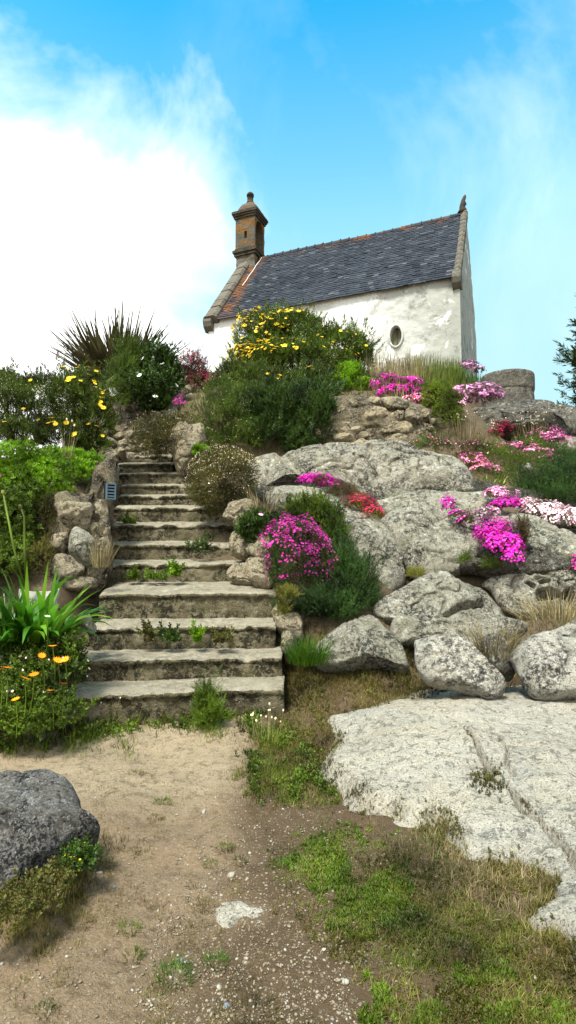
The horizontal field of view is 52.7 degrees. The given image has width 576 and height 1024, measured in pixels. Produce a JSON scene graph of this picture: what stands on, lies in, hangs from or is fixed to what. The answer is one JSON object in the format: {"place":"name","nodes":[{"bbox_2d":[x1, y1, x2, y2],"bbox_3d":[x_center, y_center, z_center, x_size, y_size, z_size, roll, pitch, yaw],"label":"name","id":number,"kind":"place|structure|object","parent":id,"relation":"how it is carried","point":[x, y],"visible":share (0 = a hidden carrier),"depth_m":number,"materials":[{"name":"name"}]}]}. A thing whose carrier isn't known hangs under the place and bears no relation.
{"place":"outdoors","nodes":[
{"label":"outdoors","id":0,"kind":"place"},
{"bbox_2d":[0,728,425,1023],"bbox_3d":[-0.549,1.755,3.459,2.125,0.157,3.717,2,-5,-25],"label":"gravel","id":1,"kind":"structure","parent":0,"point":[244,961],"depth_m":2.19,"materials":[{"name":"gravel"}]},
{"bbox_2d":[0,371,575,1023],"bbox_3d":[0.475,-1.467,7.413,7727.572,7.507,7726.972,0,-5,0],"label":"ground","id":2,"kind":"structure","parent":0,"point":[168,761],"depth_m":2.77,"materials":[{"name":"soil"}]},
{"bbox_2d":[0,477,53,576],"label":"trailing plant","id":3,"kind":"object","parent":2,"relation":"on","point":[15,496],"visible":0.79,"depth_m":6.48,"materials":[{"name":"green plant"}]},
{"bbox_2d":[0,588,53,655],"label":"strap leaf plant","id":4,"kind":"object","parent":2,"relation":"on","point":[6,638],"visible":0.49,"depth_m":4.88,"materials":[{"name":"green plant"}]},
{"bbox_2d":[0,356,68,463],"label":"daisy shrub","id":5,"kind":"object","parent":2,"relation":"on","point":[19,392],"visible":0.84,"depth_m":8.86,"materials":[{"name":"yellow plant"}]},
{"bbox_2d":[0,854,77,937],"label":"weed","id":6,"kind":"object","parent":2,"relation":"on","point":[48,881],"visible":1,"depth_m":2.30,"materials":[{"name":"green plant"}]},
{"bbox_2d":[26,490,56,575],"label":"trailing plant","id":7,"kind":"object","parent":2,"relation":"on","point":[49,513],"visible":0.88,"depth_m":6.54,"materials":[{"name":"green plant"}]},
{"bbox_2d":[0,769,99,905],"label":"boulder","id":8,"kind":"object","parent":2,"relation":"on","point":[43,814],"visible":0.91,"depth_m":2.64,"materials":[{"name":"stone"}]},
{"bbox_2d":[0,615,99,740],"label":"daisy bed","id":9,"kind":"object","parent":2,"relation":"on","point":[27,670],"visible":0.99,"depth_m":4.54,"materials":[{"name":"green plant"}]},
{"bbox_2d":[0,716,104,755],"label":"leafy weed","id":10,"kind":"object","parent":2,"relation":"on","point":[6,748],"visible":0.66,"depth_m":4.54,"materials":[{"name":"green plant"}]},
{"bbox_2d":[0,438,105,495],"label":"ground cover plant","id":11,"kind":"object","parent":2,"relation":"on","point":[45,469],"visible":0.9,"depth_m":7.29,"materials":[{"name":"green plant"}]},
{"bbox_2d":[0,490,118,651],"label":"strap leaf plant","id":12,"kind":"object","parent":2,"relation":"on","point":[27,627],"visible":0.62,"depth_m":5.01,"materials":[{"name":"green plant"}]},
{"bbox_2d":[0,820,134,965],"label":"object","id":13,"kind":"object","parent":2,"relation":"on","point":[79,892],"visible":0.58,"depth_m":2.48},
{"bbox_2d":[20,349,121,468],"bbox_3d":[-3.265,-1.524,8.772,1.413,1.919,1.349,2,-5,-27],"label":"daisy shrub","id":14,"kind":"object","parent":2,"relation":"on","point":[85,403],"visible":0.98,"depth_m":8.59,"materials":[{"name":"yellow plant"}]},
{"bbox_2d":[42,456,117,598],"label":"fieldstone wall","id":15,"kind":"structure","parent":2,"relation":"on","point":[89,512],"depth_m":6.77,"materials":[{"name":"stone"}]},
{"bbox_2d":[54,832,105,881],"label":"weed","id":16,"kind":"object","parent":2,"relation":"on","point":[75,853],"visible":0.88,"depth_m":2.57,"materials":[{"name":"green plant"}]},
{"bbox_2d":[68,526,96,567],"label":"boulder","id":17,"kind":"object","parent":2,"relation":"on","point":[79,540],"visible":0.87,"depth_m":6.56,"materials":[{"name":"grey stone"}]},
{"bbox_2d":[85,534,123,567],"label":"grass tuft","id":18,"kind":"object","parent":2,"relation":"on","point":[97,560],"visible":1,"depth_m":6.41,"materials":[{"name":"plant"}]},
{"bbox_2d":[30,299,198,386],"bbox_3d":[-3.530,-3.493,12.301,3.505,1.548,3.863,0,-5,0],"label":"sword leaf plant","id":19,"kind":"object","parent":2,"relation":"on","point":[96,348],"visible":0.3,"depth_m":11.46,"materials":[{"name":"green plant"}]},
{"bbox_2d":[97,321,155,434],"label":"leafy bush","id":20,"kind":"object","parent":2,"relation":"on","point":[122,392],"visible":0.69,"depth_m":10.71,"materials":[{"name":"green plant"}]},
{"bbox_2d":[0,703,265,763],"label":"base grass","id":21,"kind":"structure","parent":2,"relation":"on","point":[67,743],"depth_m":4.67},
{"bbox_2d":[95,365,205,464],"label":"rubble bank","id":22,"kind":"structure","parent":2,"relation":"on","point":[121,449],"depth_m":10.53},
{"bbox_2d":[122,331,189,429],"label":"leafy bush","id":23,"kind":"object","parent":2,"relation":"on","point":[161,368],"visible":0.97,"depth_m":10.53,"materials":[{"name":"green plant"}]},
{"bbox_2d":[69,707,250,739],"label":"leafy weed","id":24,"kind":"object","parent":2,"relation":"on","point":[115,728],"visible":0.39,"depth_m":4.90,"materials":[{"name":"green plant"}]},
{"bbox_2d":[124,408,201,457],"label":"cushion bush","id":25,"kind":"object","parent":2,"relation":"on","point":[160,442],"visible":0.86,"depth_m":9.48,"materials":[{"name":"green plant"}]},
{"bbox_2d":[59,454,284,725],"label":"stone staircase","id":26,"kind":"structure","parent":2,"relation":"on","point":[131,669],"depth_m":6.39,"materials":[{"name":"stone"}]},
{"bbox_2d":[222,498,258,525],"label":"edging stone","id":27,"kind":"object","parent":26,"relation":"on","point":[234,508],"visible":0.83,"depth_m":7.64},
{"bbox_2d":[150,951,199,993],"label":"grass tuft","id":28,"kind":"object","parent":2,"relation":"on","point":[175,961],"visible":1,"depth_m":2.16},
{"bbox_2d":[168,421,206,478],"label":"standing rock","id":29,"kind":"object","parent":2,"relation":"on","point":[192,436],"visible":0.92,"depth_m":9.48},
{"bbox_2d":[176,342,215,390],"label":"flowering shrub","id":30,"kind":"object","parent":2,"relation":"on","point":[199,373],"visible":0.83,"depth_m":11.68,"materials":[{"name":"red plant"}]},
{"bbox_2d":[186,665,234,732],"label":"weed","id":31,"kind":"object","parent":2,"relation":"on","point":[207,706],"visible":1,"depth_m":4.85,"materials":[{"name":"green plant"}]},
{"bbox_2d":[182,441,262,516],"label":"cushion bush","id":32,"kind":"object","parent":2,"relation":"on","point":[236,464],"visible":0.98,"depth_m":7.97,"materials":[{"name":"green plant"}]},
{"bbox_2d":[190,369,274,449],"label":"evergreen shrub","id":33,"kind":"object","parent":2,"relation":"on","point":[230,387],"visible":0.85,"depth_m":9.95,"materials":[{"name":"green plant"}]},
{"bbox_2d":[214,901,262,928],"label":"flat stone","id":34,"kind":"object","parent":2,"relation":"on","point":[228,911],"visible":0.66,"depth_m":2.51,"materials":[{"name":"stone"}]},
{"bbox_2d":[229,531,249,560],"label":"edging stone","id":35,"kind":"object","parent":2,"relation":"on","point":[237,545],"visible":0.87,"depth_m":7.26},
{"bbox_2d":[226,563,253,585],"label":"edging stone","id":36,"kind":"object","parent":2,"relation":"on","point":[236,573],"visible":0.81,"depth_m":6.97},
{"bbox_2d":[225,983,284,1023],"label":"grass tuft","id":37,"kind":"object","parent":2,"relation":"on","point":[262,1001],"visible":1,"depth_m":1.97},
{"bbox_2d":[245,556,276,588],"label":"edging stone","id":38,"kind":"object","parent":2,"relation":"on","point":[254,569],"visible":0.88,"depth_m":6.75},
{"bbox_2d":[246,530,277,559],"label":"edging stone","id":39,"kind":"object","parent":2,"relation":"on","point":[251,550],"visible":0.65,"depth_m":6.95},
{"bbox_2d":[233,506,284,542],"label":"leafy bush","id":40,"kind":"object","parent":39,"relation":"on","point":[250,523],"visible":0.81,"depth_m":7.04,"materials":[{"name":"green plant"}]},
{"bbox_2d":[245,702,290,747],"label":"hare tail grass","id":41,"kind":"structure","parent":2,"relation":"on","point":[271,728],"depth_m":4.60,"materials":[{"name":"plant"}]},
{"bbox_2d":[210,351,346,388],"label":"daisy shrub","id":42,"kind":"object","parent":2,"relation":"on","point":[231,365],"visible":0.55,"depth_m":11.49,"materials":[{"name":"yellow plant"}]},
{"bbox_2d":[181,367,383,456],"bbox_3d":[-0.337,-2.341,13.170,6.143,4.247,7.187,0,-5,0],"label":"hill scrub","id":43,"kind":"object","parent":2,"relation":"on","point":[198,393],"visible":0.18,"depth_m":10.35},
{"bbox_2d":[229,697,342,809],"bbox_3d":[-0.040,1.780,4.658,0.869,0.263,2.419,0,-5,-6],"label":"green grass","id":44,"kind":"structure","parent":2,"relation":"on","point":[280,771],"depth_m":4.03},
{"bbox_2d":[235,692,339,808],"bbox_3d":[-0.053,1.794,4.604,0.779,0.234,2.210,1,-5,-10],"label":"leafy weed","id":45,"kind":"object","parent":2,"relation":"on","point":[300,771],"visible":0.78,"depth_m":4.12,"materials":[{"name":"green plant"}]},
{"bbox_2d":[272,600,303,641],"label":"edging stone","id":46,"kind":"object","parent":2,"relation":"on","point":[292,622],"visible":0.76,"depth_m":6.18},
{"bbox_2d":[271,582,304,616],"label":"shrub","id":47,"kind":"object","parent":2,"relation":"on","point":[286,591],"visible":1,"depth_m":6.06,"materials":[{"name":"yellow plant"}]},
{"bbox_2d":[229,363,360,451],"bbox_3d":[0.264,-1.832,10.266,2.342,1.848,1.775,3,-6,-36],"label":"evergreen shrub","id":48,"kind":"object","parent":2,"relation":"on","point":[301,399],"visible":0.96,"depth_m":9.80,"materials":[{"name":"plant"}]},
{"bbox_2d":[252,507,338,586],"bbox_3d":[0.128,0.423,6.637,0.958,0.958,0.853,-3,-6,36],"label":"flowering shrub","id":49,"kind":"object","parent":2,"relation":"on","point":[284,539],"visible":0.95,"depth_m":6.54,"materials":[{"name":"pink plant"}]},
{"bbox_2d":[218,296,385,372],"bbox_3d":[0.445,-4.282,14.105,3.674,2.303,3.191,2,-5,-28],"label":"daisy shrub","id":50,"kind":"object","parent":2,"relation":"on","point":[271,334],"visible":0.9,"depth_m":13.69,"materials":[{"name":"green plant"}]},
{"bbox_2d":[278,485,354,564],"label":"leafy bush","id":51,"kind":"object","parent":2,"relation":"on","point":[328,511],"visible":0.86,"depth_m":7.11,"materials":[{"name":"green plant"}]},
{"bbox_2d":[270,515,388,623],"bbox_3d":[0.484,0.624,6.454,1.351,1.221,0.952,3,-6,-36],"label":"evergreen shrub","id":52,"kind":"object","parent":2,"relation":"on","point":[344,596],"visible":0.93,"depth_m":6.38,"materials":[{"name":"plant"}]},
{"bbox_2d":[265,485,405,590],"bbox_3d":[0.593,0.347,7.602,1.866,1.474,0.739,-2,-5,25],"label":"flat rock","id":53,"kind":"object","parent":2,"relation":"on","point":[366,529],"visible":0.58,"depth_m":7.20,"materials":[{"name":"grey stone"}]},
{"bbox_2d":[297,472,343,488],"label":"ice plant","id":54,"kind":"object","parent":53,"relation":"on","point":[314,477],"visible":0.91,"depth_m":7.99,"materials":[{"name":"pink plant"}]},
{"bbox_2d":[326,480,363,498],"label":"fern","id":55,"kind":"object","parent":53,"relation":"on","point":[347,489],"visible":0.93,"depth_m":7.77,"materials":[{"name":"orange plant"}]},
{"bbox_2d":[342,492,385,518],"bbox_3d":[0.980,-0.076,7.577,0.463,0.390,0.569,4,-6,-43],"label":"flower cushion","id":56,"kind":"object","parent":53,"relation":"on","point":[369,506],"visible":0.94,"depth_m":7.50,"materials":[{"name":"red plant"}]},
{"bbox_2d":[224,657,451,815],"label":"dry turf","id":57,"kind":"structure","parent":2,"relation":"on","point":[330,715],"depth_m":4.90,"materials":[{"name":"plant"}]},
{"bbox_2d":[203,192,476,378],"bbox_3d":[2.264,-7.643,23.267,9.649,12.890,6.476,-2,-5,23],"label":"chapel","id":58,"kind":"structure","parent":2,"relation":"on","point":[407,288],"depth_m":20.87,"materials":[{"name":"paint"}]},
{"bbox_2d":[276,620,415,703],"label":"foot turf","id":59,"kind":"structure","parent":2,"relation":"on","point":[335,676],"depth_m":5.71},
{"bbox_2d":[274,631,335,666],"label":"grass tuft","id":60,"kind":"object","parent":59,"relation":"on","point":[304,657],"visible":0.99,"depth_m":5.54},
{"bbox_2d":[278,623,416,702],"bbox_3d":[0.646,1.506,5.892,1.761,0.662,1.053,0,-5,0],"label":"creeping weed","id":61,"kind":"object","parent":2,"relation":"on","point":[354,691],"visible":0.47,"depth_m":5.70,"materials":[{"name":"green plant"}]},
{"bbox_2d":[327,360,374,389],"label":"leafy bush","id":62,"kind":"object","parent":2,"relation":"on","point":[354,370],"visible":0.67,"depth_m":11.90,"materials":[{"name":"green plant"}]},
{"bbox_2d":[285,819,432,941],"bbox_3d":[0.319,1.721,2.787,0.680,0.097,1.115,0,-5,0],"label":"clover patch","id":63,"kind":"object","parent":2,"relation":"on","point":[340,876],"visible":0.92,"depth_m":2.66,"materials":[{"name":"green plant"}]},
{"bbox_2d":[248,439,472,497],"bbox_3d":[1.115,-0.508,8.981,3.528,1.298,1.064,0,-5,0],"label":"whaleback rock","id":64,"kind":"object","parent":2,"relation":"on","point":[384,469],"visible":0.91,"depth_m":8.66,"materials":[{"name":"stone"}]},
{"bbox_2d":[313,614,408,674],"bbox_3d":[0.719,1.363,5.932,0.932,0.597,0.654,0,-5,0],"label":"boulder","id":65,"kind":"object","parent":2,"relation":"on","point":[368,641],"visible":0.97,"depth_m":5.72,"materials":[{"name":"grey stone"}]},
{"bbox_2d":[299,395,449,449],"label":"fieldstone wall","id":66,"kind":"structure","parent":2,"relation":"on","point":[360,419],"depth_m":9.92,"materials":[{"name":"stone"}]},
{"bbox_2d":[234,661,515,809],"bbox_3d":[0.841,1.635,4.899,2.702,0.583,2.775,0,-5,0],"label":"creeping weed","id":67,"kind":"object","parent":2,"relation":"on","point":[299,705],"visible":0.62,"depth_m":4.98,"materials":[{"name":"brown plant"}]},
{"bbox_2d":[360,347,432,398],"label":"hill dry grass","id":68,"kind":"structure","parent":2,"relation":"on","point":[380,367],"depth_m":12.06,"materials":[{"name":"plant"}]},
{"bbox_2d":[369,373,427,396],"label":"ice plant","id":69,"kind":"object","parent":2,"relation":"on","point":[393,385],"visible":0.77,"depth_m":11.17,"materials":[{"name":"pink plant"}]},
{"bbox_2d":[252,477,575,533],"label":"bedrock outcrop","id":70,"kind":"object","parent":2,"relation":"on","point":[475,484],"visible":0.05,"depth_m":8.54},
{"bbox_2d":[265,811,575,1023],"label":"creeping weed","id":71,"kind":"object","parent":2,"relation":"on","point":[439,995],"visible":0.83,"depth_m":2.29,"materials":[{"name":"green plant"}]},
{"bbox_2d":[266,813,575,1023],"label":"meadow grass","id":72,"kind":"structure","parent":2,"relation":"on","point":[440,943],"depth_m":2.32,"materials":[{"name":"plant"}]},
{"bbox_2d":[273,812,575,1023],"bbox_3d":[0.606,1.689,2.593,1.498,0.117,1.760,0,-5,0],"label":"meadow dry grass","id":73,"kind":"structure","parent":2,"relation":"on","point":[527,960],"depth_m":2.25,"materials":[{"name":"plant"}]},
{"bbox_2d":[286,597,571,690],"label":"bank grass","id":74,"kind":"structure","parent":2,"relation":"on","point":[541,626],"depth_m":6.21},
{"bbox_2d":[380,504,482,578],"bbox_3d":[1.837,0.396,7.489,1.410,1.062,0.766,-2,-5,29],"label":"flat rock","id":75,"kind":"object","parent":2,"relation":"on","point":[429,541],"visible":0.92,"depth_m":7.30,"materials":[{"name":"grey stone"}]},
{"bbox_2d":[440,495,474,523],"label":"ice plant","id":76,"kind":"object","parent":75,"relation":"on","point":[449,500],"visible":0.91,"depth_m":7.53,"materials":[{"name":"pink plant"}]},
{"bbox_2d":[409,427,460,452],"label":"leafy bush","id":77,"kind":"object","parent":2,"relation":"on","point":[438,443],"visible":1,"depth_m":9.37,"materials":[{"name":"green plant"}]},
{"bbox_2d":[398,349,472,399],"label":"ornamental grass","id":78,"kind":"structure","parent":2,"relation":"on","point":[440,372],"depth_m":12.19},
{"bbox_2d":[376,489,499,519],"bbox_3d":[2.121,-0.022,8.181,1.780,0.607,0.543,0,-5,0],"label":"flat rock","id":79,"kind":"object","parent":2,"relation":"on","point":[427,500],"visible":0.55,"depth_m":8.08,"materials":[{"name":"grey stone"}]},
{"bbox_2d":[372,571,505,626],"bbox_3d":[1.698,1.077,6.588,1.547,0.812,0.897,0,-5,0],"label":"boulder","id":80,"kind":"object","parent":2,"relation":"on","point":[443,596],"visible":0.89,"depth_m":6.37,"materials":[{"name":"grey stone"}]},
{"bbox_2d":[418,377,464,426],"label":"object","id":81,"kind":"object","parent":2,"relation":"on","point":[437,388],"visible":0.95,"depth_m":10.20,"materials":[{"name":"green plant"}]},
{"bbox_2d":[314,716,575,979],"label":"edge grass","id":82,"kind":"structure","parent":2,"relation":"on","point":[561,942],"depth_m":2.77,"materials":[{"name":"plant"}]},
{"bbox_2d":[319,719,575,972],"bbox_3d":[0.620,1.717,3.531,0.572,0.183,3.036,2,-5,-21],"label":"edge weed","id":83,"kind":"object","parent":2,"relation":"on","point":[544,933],"visible":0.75,"depth_m":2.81,"materials":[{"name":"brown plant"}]},
{"bbox_2d":[321,685,575,964],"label":"granite outcrop","id":84,"kind":"object","parent":2,"relation":"on","point":[421,750],"visible":0.73,"depth_m":3.67,"materials":[{"name":"stone"}]},
{"bbox_2d":[414,634,505,699],"bbox_3d":[1.522,1.383,5.195,0.787,0.581,0.506,-1,-5,17],"label":"boulder","id":85,"kind":"object","parent":84,"relation":"on","point":[456,663],"visible":1,"depth_m":5.04,"materials":[{"name":"white stone"}]},
{"bbox_2d":[463,755,507,800],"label":"crack weed","id":86,"kind":"object","parent":84,"relation":"on","point":[487,778],"visible":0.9,"depth_m":3.49,"materials":[{"name":"green plant"}]},
{"bbox_2d":[479,633,515,681],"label":"stone","id":87,"kind":"object","parent":84,"relation":"on","point":[505,669],"visible":0.59,"depth_m":5.36,"materials":[{"name":"grey stone"}]},
{"bbox_2d":[509,620,575,700],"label":"boulder","id":88,"kind":"object","parent":84,"relation":"on","point":[544,666],"visible":0.99,"depth_m":4.97,"materials":[{"name":"white stone"}]},
{"bbox_2d":[390,615,527,649],"bbox_3d":[1.822,1.335,6.152,1.474,0.484,0.475,0,-5,0],"label":"rock ledge","id":89,"kind":"object","parent":2,"relation":"on","point":[406,631],"visible":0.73,"depth_m":6.07,"materials":[{"name":"grey stone"}]},
{"bbox_2d":[356,958,575,1023],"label":"clover patch","id":90,"kind":"object","parent":2,"relation":"on","point":[382,988],"visible":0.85,"depth_m":1.95,"materials":[{"name":"green plant"}]},
{"bbox_2d":[459,381,505,403],"bbox_3d":[4.104,-2.575,12.506,1.138,0.481,0.892,0,-5,0],"label":"flower cushion","id":91,"kind":"object","parent":2,"relation":"on","point":[484,393],"visible":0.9,"depth_m":12.39,"materials":[{"name":"pink plant"}]},
{"bbox_2d":[410,901,575,1023],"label":"creeping weed","id":92,"kind":"object","parent":2,"relation":"on","point":[541,978],"visible":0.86,"depth_m":2.10,"materials":[{"name":"green plant"}]},
{"bbox_2d":[443,610,542,659],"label":"grass tuft","id":93,"kind":"object","parent":2,"relation":"on","point":[490,651],"visible":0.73,"depth_m":5.31,"materials":[{"name":"plant"}]},
{"bbox_2d":[443,512,548,535],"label":"flat rock","id":94,"kind":"object","parent":2,"relation":"on","point":[535,521],"visible":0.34,"depth_m":7.62,"materials":[{"name":"grey stone"}]},
{"bbox_2d":[481,368,534,406],"bbox_3d":[5.926,-3.047,15.684,1.387,1.240,1.373,0,-5,0],"label":"stone tank","id":95,"kind":"object","parent":2,"relation":"on","point":[516,384],"visible":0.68,"depth_m":15.10,"materials":[{"name":"stone"}]},
{"bbox_2d":[471,407,547,449],"bbox_3d":[4.524,-1.694,12.315,1.694,0.936,1.330,0,-5,0],"label":"rock","id":96,"kind":"object","parent":2,"relation":"on","point":[486,415],"visible":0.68,"depth_m":11.79,"materials":[{"name":"grey stone"}]},
{"bbox_2d":[443,418,575,529],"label":"bed weeds","id":97,"kind":"object","parent":2,"relation":"on","point":[498,460],"visible":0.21,"depth_m":9.78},
{"bbox_2d":[460,525,574,578],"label":"flat rock","id":98,"kind":"object","parent":2,"relation":"on","point":[542,561],"visible":0.56,"depth_m":6.99,"materials":[{"name":"grey stone"}]},
{"bbox_2d":[469,516,526,561],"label":"ice plant","id":99,"kind":"object","parent":98,"relation":"on","point":[493,532],"visible":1,"depth_m":6.88,"materials":[{"name":"pink plant"}]},
{"bbox_2d":[511,511,535,547],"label":"fern","id":100,"kind":"object","parent":98,"relation":"on","point":[524,531],"visible":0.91,"depth_m":6.98,"materials":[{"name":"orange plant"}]},
{"bbox_2d":[473,432,572,479],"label":"leafy bush","id":101,"kind":"object","parent":2,"relation":"on","point":[521,456],"visible":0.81,"depth_m":9.69,"materials":[{"name":"green plant"}]},
{"bbox_2d":[482,570,575,619],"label":"rock","id":102,"kind":"object","parent":2,"relation":"on","point":[497,587],"visible":0.61,"depth_m":6.82,"materials":[{"name":"stone"}]},
{"bbox_2d":[488,399,575,445],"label":"rock ledge","id":103,"kind":"object","parent":2,"relation":"on","point":[565,415],"visible":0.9,"depth_m":12.55,"materials":[{"name":"grey stone"}]},
{"bbox_2d":[493,580,575,624],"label":"grass tuft","id":104,"kind":"object","parent":2,"relation":"on","point":[557,608],"visible":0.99,"depth_m":5.29,"materials":[{"name":"plant"}]},
{"bbox_2d":[505,444,575,502],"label":"conifer shrub","id":105,"kind":"object","parent":2,"relation":"on","point":[559,481],"visible":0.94,"depth_m":8.67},
{"bbox_2d":[515,497,575,525],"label":"flower cushion","id":106,"kind":"object","parent":2,"relation":"on","point":[552,510],"visible":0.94,"depth_m":7.91,"materials":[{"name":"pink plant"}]},
{"bbox_2d":[528,523,575,559],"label":"flat rock","id":107,"kind":"object","parent":2,"relation":"on","point":[556,540],"visible":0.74,"depth_m":7.30,"materials":[{"name":"grey stone"}]},
{"bbox_2d":[551,293,575,406],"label":"pine tree","id":108,"kind":"object","parent":2,"relation":"on","point":[572,355],"visible":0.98,"depth_m":17.82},
{"bbox_2d":[0,0,575,453],"label":"sky","id":109,"kind":"structure","parent":0,"point":[133,133],"materials":[{"name":"blue"}]},
{"bbox_2d":[389,821,561,933],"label":"straw grass","id":110,"kind":"structure","parent":0,"point":[483,873],"depth_m":2.69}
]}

